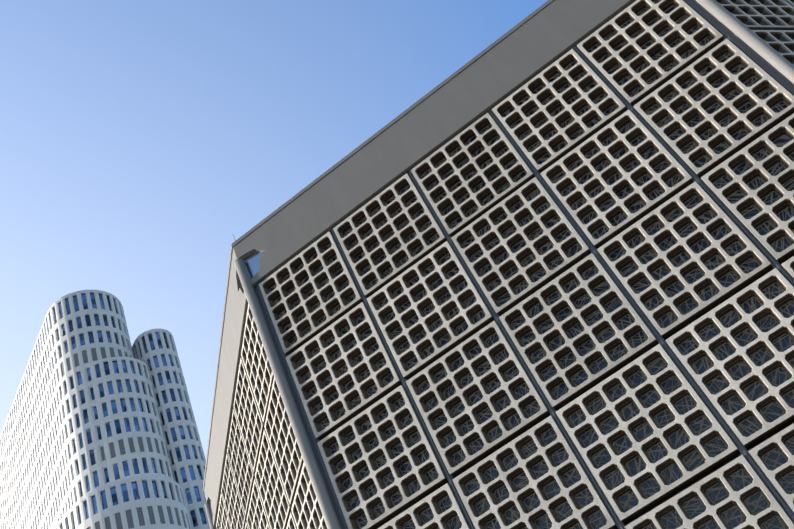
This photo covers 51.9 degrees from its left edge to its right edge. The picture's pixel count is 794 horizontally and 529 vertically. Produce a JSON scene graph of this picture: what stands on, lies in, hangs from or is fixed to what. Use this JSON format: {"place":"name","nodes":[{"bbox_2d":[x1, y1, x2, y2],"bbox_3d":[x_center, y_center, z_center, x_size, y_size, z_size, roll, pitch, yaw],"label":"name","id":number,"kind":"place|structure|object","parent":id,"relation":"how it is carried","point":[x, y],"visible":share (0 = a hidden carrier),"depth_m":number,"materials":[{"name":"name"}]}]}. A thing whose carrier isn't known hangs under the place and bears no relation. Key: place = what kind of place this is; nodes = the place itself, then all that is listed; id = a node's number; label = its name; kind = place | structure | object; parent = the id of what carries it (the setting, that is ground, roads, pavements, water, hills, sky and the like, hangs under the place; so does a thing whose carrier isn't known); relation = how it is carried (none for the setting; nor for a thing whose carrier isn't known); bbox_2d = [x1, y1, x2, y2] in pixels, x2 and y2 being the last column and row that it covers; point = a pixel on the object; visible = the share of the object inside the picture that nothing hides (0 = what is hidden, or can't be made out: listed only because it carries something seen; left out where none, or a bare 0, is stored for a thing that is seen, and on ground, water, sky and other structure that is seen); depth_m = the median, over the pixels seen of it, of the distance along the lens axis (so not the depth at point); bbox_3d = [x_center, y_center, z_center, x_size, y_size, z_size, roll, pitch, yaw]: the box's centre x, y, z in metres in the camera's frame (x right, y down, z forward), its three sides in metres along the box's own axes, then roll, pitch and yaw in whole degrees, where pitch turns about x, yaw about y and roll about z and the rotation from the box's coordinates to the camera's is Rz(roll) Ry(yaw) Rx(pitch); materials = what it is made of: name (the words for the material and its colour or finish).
{"place":"outdoors","nodes":[
{"label":"outdoors","id":0,"kind":"place"},
{"bbox_2d":[0,290,133,528],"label":"tower slab","id":1,"kind":"structure","parent":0,"point":[52,464],"depth_m":129.85,"materials":[{"name":"white concrete"}]},
{"bbox_2d":[51,476,191,528],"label":"tower facade","id":2,"kind":"structure","parent":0,"point":[148,502],"depth_m":103.39,"materials":[{"name":"white concrete"}]},
{"bbox_2d":[85,356,175,482],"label":"tower facade","id":3,"kind":"structure","parent":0,"point":[133,435],"depth_m":119.97,"materials":[{"name":"white concrete"}]},
{"bbox_2d":[132,328,209,528],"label":"tower","id":4,"kind":"structure","parent":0,"point":[155,350],"depth_m":125.71,"materials":[{"name":"white concrete"}]},
{"bbox_2d":[0,0,547,458],"label":"sky","id":5,"kind":"structure","parent":0,"point":[138,138],"materials":[{"name":"blue"}]},
{"label":"plaza ground","id":6,"kind":"structure","parent":0,"visible":0},
{"bbox_2d":[254,287,343,528],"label":"mullion","id":7,"kind":"object","parent":6,"relation":"on","point":[303,420],"visible":0.02,"depth_m":22.11,"materials":[{"name":"paint"}]},
{"bbox_2d":[216,492,230,528],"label":"panel","id":8,"kind":"object","parent":7,"relation":"attached to","point":[223,522],"visible":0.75,"depth_m":33.28,"materials":[{"name":"concrete"}]},
{"bbox_2d":[221,453,246,528],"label":"panel","id":9,"kind":"object","parent":7,"relation":"attached to","point":[237,517],"visible":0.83,"depth_m":31.16,"materials":[{"name":"concrete"}]},
{"bbox_2d":[227,408,254,515],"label":"panel","id":10,"kind":"object","parent":7,"relation":"attached to","point":[242,469],"visible":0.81,"depth_m":29.14,"materials":[{"name":"concrete"}]},
{"bbox_2d":[234,357,264,472],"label":"panel","id":11,"kind":"object","parent":7,"relation":"attached to","point":[249,419],"visible":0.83,"depth_m":27.16,"materials":[{"name":"concrete"}]},
{"bbox_2d":[241,304,273,422],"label":"panel","id":12,"kind":"object","parent":7,"relation":"attached to","point":[257,367],"visible":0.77,"depth_m":25.42,"materials":[{"name":"concrete"}]},
{"bbox_2d":[246,479,270,528],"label":"panel","id":13,"kind":"object","parent":7,"relation":"attached to","point":[257,518],"visible":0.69,"depth_m":27.57,"materials":[{"name":"concrete"}]},
{"bbox_2d":[255,429,291,528],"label":"panel","id":14,"kind":"object","parent":7,"relation":"attached to","point":[276,504],"visible":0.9,"depth_m":25.42,"materials":[{"name":"concrete"}]},
{"bbox_2d":[264,378,303,504],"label":"panel","id":15,"kind":"object","parent":7,"relation":"attached to","point":[284,446],"visible":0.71,"depth_m":23.63,"materials":[{"name":"concrete"}]},
{"bbox_2d":[286,512,296,528],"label":"panel","id":16,"kind":"object","parent":7,"relation":"attached to","point":[291,523],"visible":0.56,"depth_m":23.81,"materials":[{"name":"concrete"}]},
{"bbox_2d":[291,463,326,528],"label":"panel","id":17,"kind":"object","parent":7,"relation":"attached to","point":[306,511],"visible":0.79,"depth_m":22.11,"materials":[{"name":"concrete"}]},
{"bbox_2d":[204,0,793,528],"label":"corner tubes","id":18,"kind":"object","parent":6,"relation":"on","point":[754,42],"visible":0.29,"depth_m":21.09,"materials":[{"name":"paint"}]},
{"bbox_2d":[203,245,250,525],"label":"fascia","id":19,"kind":"structure","parent":18,"relation":"attached to","point":[233,327],"depth_m":29.45,"materials":[{"name":"metal"}]},
{"bbox_2d":[256,0,793,528],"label":"mullions","id":20,"kind":"object","parent":6,"relation":"on","point":[722,422],"visible":0.54,"depth_m":19.84,"materials":[{"name":"paint"}]},
{"bbox_2d":[259,232,363,354],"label":"panel","id":21,"kind":"object","parent":20,"relation":"attached to","point":[311,291],"visible":0.98,"depth_m":23.86,"materials":[{"name":"concrete"}]},
{"bbox_2d":[286,302,402,439],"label":"panel","id":22,"kind":"object","parent":20,"relation":"attached to","point":[343,370],"visible":1,"depth_m":22.07,"materials":[{"name":"concrete"}]},
{"bbox_2d":[317,385,448,528],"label":"panel","id":23,"kind":"object","parent":20,"relation":"attached to","point":[382,463],"visible":0.98,"depth_m":20.30,"materials":[{"name":"concrete"}]},
{"bbox_2d":[333,173,446,297],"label":"panel","id":24,"kind":"object","parent":20,"relation":"attached to","point":[390,233],"visible":0.98,"depth_m":23.33,"materials":[{"name":"concrete"}]},
{"bbox_2d":[378,483,469,528],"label":"panel","id":25,"kind":"object","parent":20,"relation":"attached to","point":[439,508],"visible":1,"depth_m":19.11,"materials":[{"name":"concrete"}]},
{"bbox_2d":[367,241,494,379],"bbox_3d":[0.851,1.205,21.631,2.760,2.760,0.390,-36,-39,11],"label":"panel","id":26,"kind":"object","parent":20,"relation":"attached to","point":[429,309],"visible":1,"depth_m":21.55,"materials":[{"name":"concrete"}]},
{"bbox_2d":[411,113,534,236],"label":"panel","id":27,"kind":"object","parent":20,"relation":"attached to","point":[473,172],"visible":0.98,"depth_m":22.80,"materials":[{"name":"concrete"}]},
{"bbox_2d":[406,321,550,477],"bbox_3d":[1.918,3.236,19.858,2.760,2.760,0.390,-36,-39,11],"label":"panel","id":28,"kind":"object","parent":20,"relation":"attached to","point":[477,397],"visible":1,"depth_m":19.77,"materials":[{"name":"concrete"}]},
{"bbox_2d":[451,177,591,315],"bbox_3d":[3.156,-0.469,21.098,2.760,2.760,0.390,-36,-39,11],"label":"panel","id":29,"kind":"object","parent":20,"relation":"attached to","point":[520,244],"visible":1,"depth_m":21.02,"materials":[{"name":"concrete"}]},
{"bbox_2d":[452,415,617,528],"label":"panel","id":30,"kind":"object","parent":20,"relation":"attached to","point":[535,477],"visible":1,"depth_m":18.24,"materials":[{"name":"concrete"}]},
{"bbox_2d":[492,49,626,172],"bbox_3d":[4.395,-4.177,22.335,2.760,2.760,0.390,-36,-39,11],"label":"panel","id":31,"kind":"object","parent":20,"relation":"attached to","point":[559,108],"visible":1,"depth_m":22.25,"materials":[{"name":"concrete"}]},
{"bbox_2d":[499,253,658,410],"bbox_3d":[4.221,1.564,19.316,2.760,2.760,0.390,-36,-39,11],"label":"panel","id":32,"kind":"object","parent":20,"relation":"attached to","point":[578,329],"visible":0.98,"depth_m":19.23,"materials":[{"name":"concrete"}]},
{"bbox_2d":[540,110,693,248],"bbox_3d":[5.468,-2.147,20.565,2.760,2.760,0.390,-36,-38,11],"label":"panel","id":33,"kind":"object","parent":20,"relation":"attached to","point":[617,176],"visible":1,"depth_m":20.48,"materials":[{"name":"concrete"}]},
{"bbox_2d":[556,344,739,523],"bbox_3d":[5.285,3.590,17.547,2.760,2.760,0.390,-36,-39,11],"label":"panel","id":34,"kind":"object","parent":20,"relation":"attached to","point":[646,431],"visible":1,"depth_m":17.46,"materials":[{"name":"concrete"}]},
{"bbox_2d":[577,0,723,106],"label":"panel","id":35,"kind":"object","parent":20,"relation":"attached to","point":[636,52],"visible":1,"depth_m":21.68,"materials":[{"name":"concrete"}]},
{"bbox_2d":[597,182,772,339],"bbox_3d":[6.528,-0.113,18.794,2.760,2.760,0.390,-36,-38,11],"label":"panel","id":36,"kind":"object","parent":20,"relation":"attached to","point":[684,258],"visible":1,"depth_m":18.70,"materials":[{"name":"concrete"}]},
{"bbox_2d":[625,455,793,528],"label":"panel","id":37,"kind":"object","parent":20,"relation":"attached to","point":[735,494],"visible":1,"depth_m":16.20,"materials":[{"name":"concrete"}]},
{"bbox_2d":[634,39,793,178],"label":"panel","id":38,"kind":"object","parent":20,"relation":"attached to","point":[716,106],"visible":1,"depth_m":19.93,"materials":[{"name":"concrete"}]},
{"bbox_2d":[665,268,793,448],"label":"panel","id":39,"kind":"object","parent":20,"relation":"attached to","point":[734,354],"visible":1,"depth_m":17.15,"materials":[{"name":"concrete"}]},
{"bbox_2d":[701,113,793,264],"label":"panel","id":40,"kind":"object","parent":20,"relation":"attached to","point":[750,186],"visible":0.98,"depth_m":18.55,"materials":[{"name":"concrete"}]},
{"bbox_2d":[748,423,793,511],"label":"panel","id":41,"kind":"object","parent":20,"relation":"attached to","point":[773,457],"visible":0.94,"depth_m":15.99,"materials":[{"name":"concrete"}]},
{"bbox_2d":[781,256,793,278],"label":"panel","id":42,"kind":"object","parent":20,"relation":"attached to","point":[788,265],"visible":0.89,"depth_m":17.35,"materials":[{"name":"concrete"}]},
{"bbox_2d":[626,265,793,524],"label":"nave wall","id":43,"kind":"structure","parent":6,"relation":"on","point":[719,467],"depth_m":16.77,"materials":[{"name":"grey concrete"}]},
{"bbox_2d":[231,0,635,287],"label":"fascia","id":44,"kind":"structure","parent":43,"relation":"attached to","point":[541,38],"depth_m":24.22,"materials":[{"name":"metal"}]},
{"bbox_2d":[691,0,793,87],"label":"column","id":45,"kind":"structure","parent":6,"relation":"on","point":[768,64],"depth_m":20.27,"materials":[{"name":"metal"}]},
{"bbox_2d":[715,0,793,29],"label":"panel","id":46,"kind":"object","parent":45,"relation":"attached to","point":[764,14],"visible":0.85,"depth_m":21.68,"materials":[{"name":"concrete"}]},
{"bbox_2d":[752,30,793,64],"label":"panel","id":47,"kind":"object","parent":45,"relation":"attached to","point":[781,42],"visible":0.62,"depth_m":20.62,"materials":[{"name":"concrete"}]},
{"bbox_2d":[785,0,793,6],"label":"panel","id":48,"kind":"object","parent":45,"relation":"attached to","point":[791,2],"visible":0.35,"depth_m":22.71,"materials":[{"name":"concrete"}]}
]}

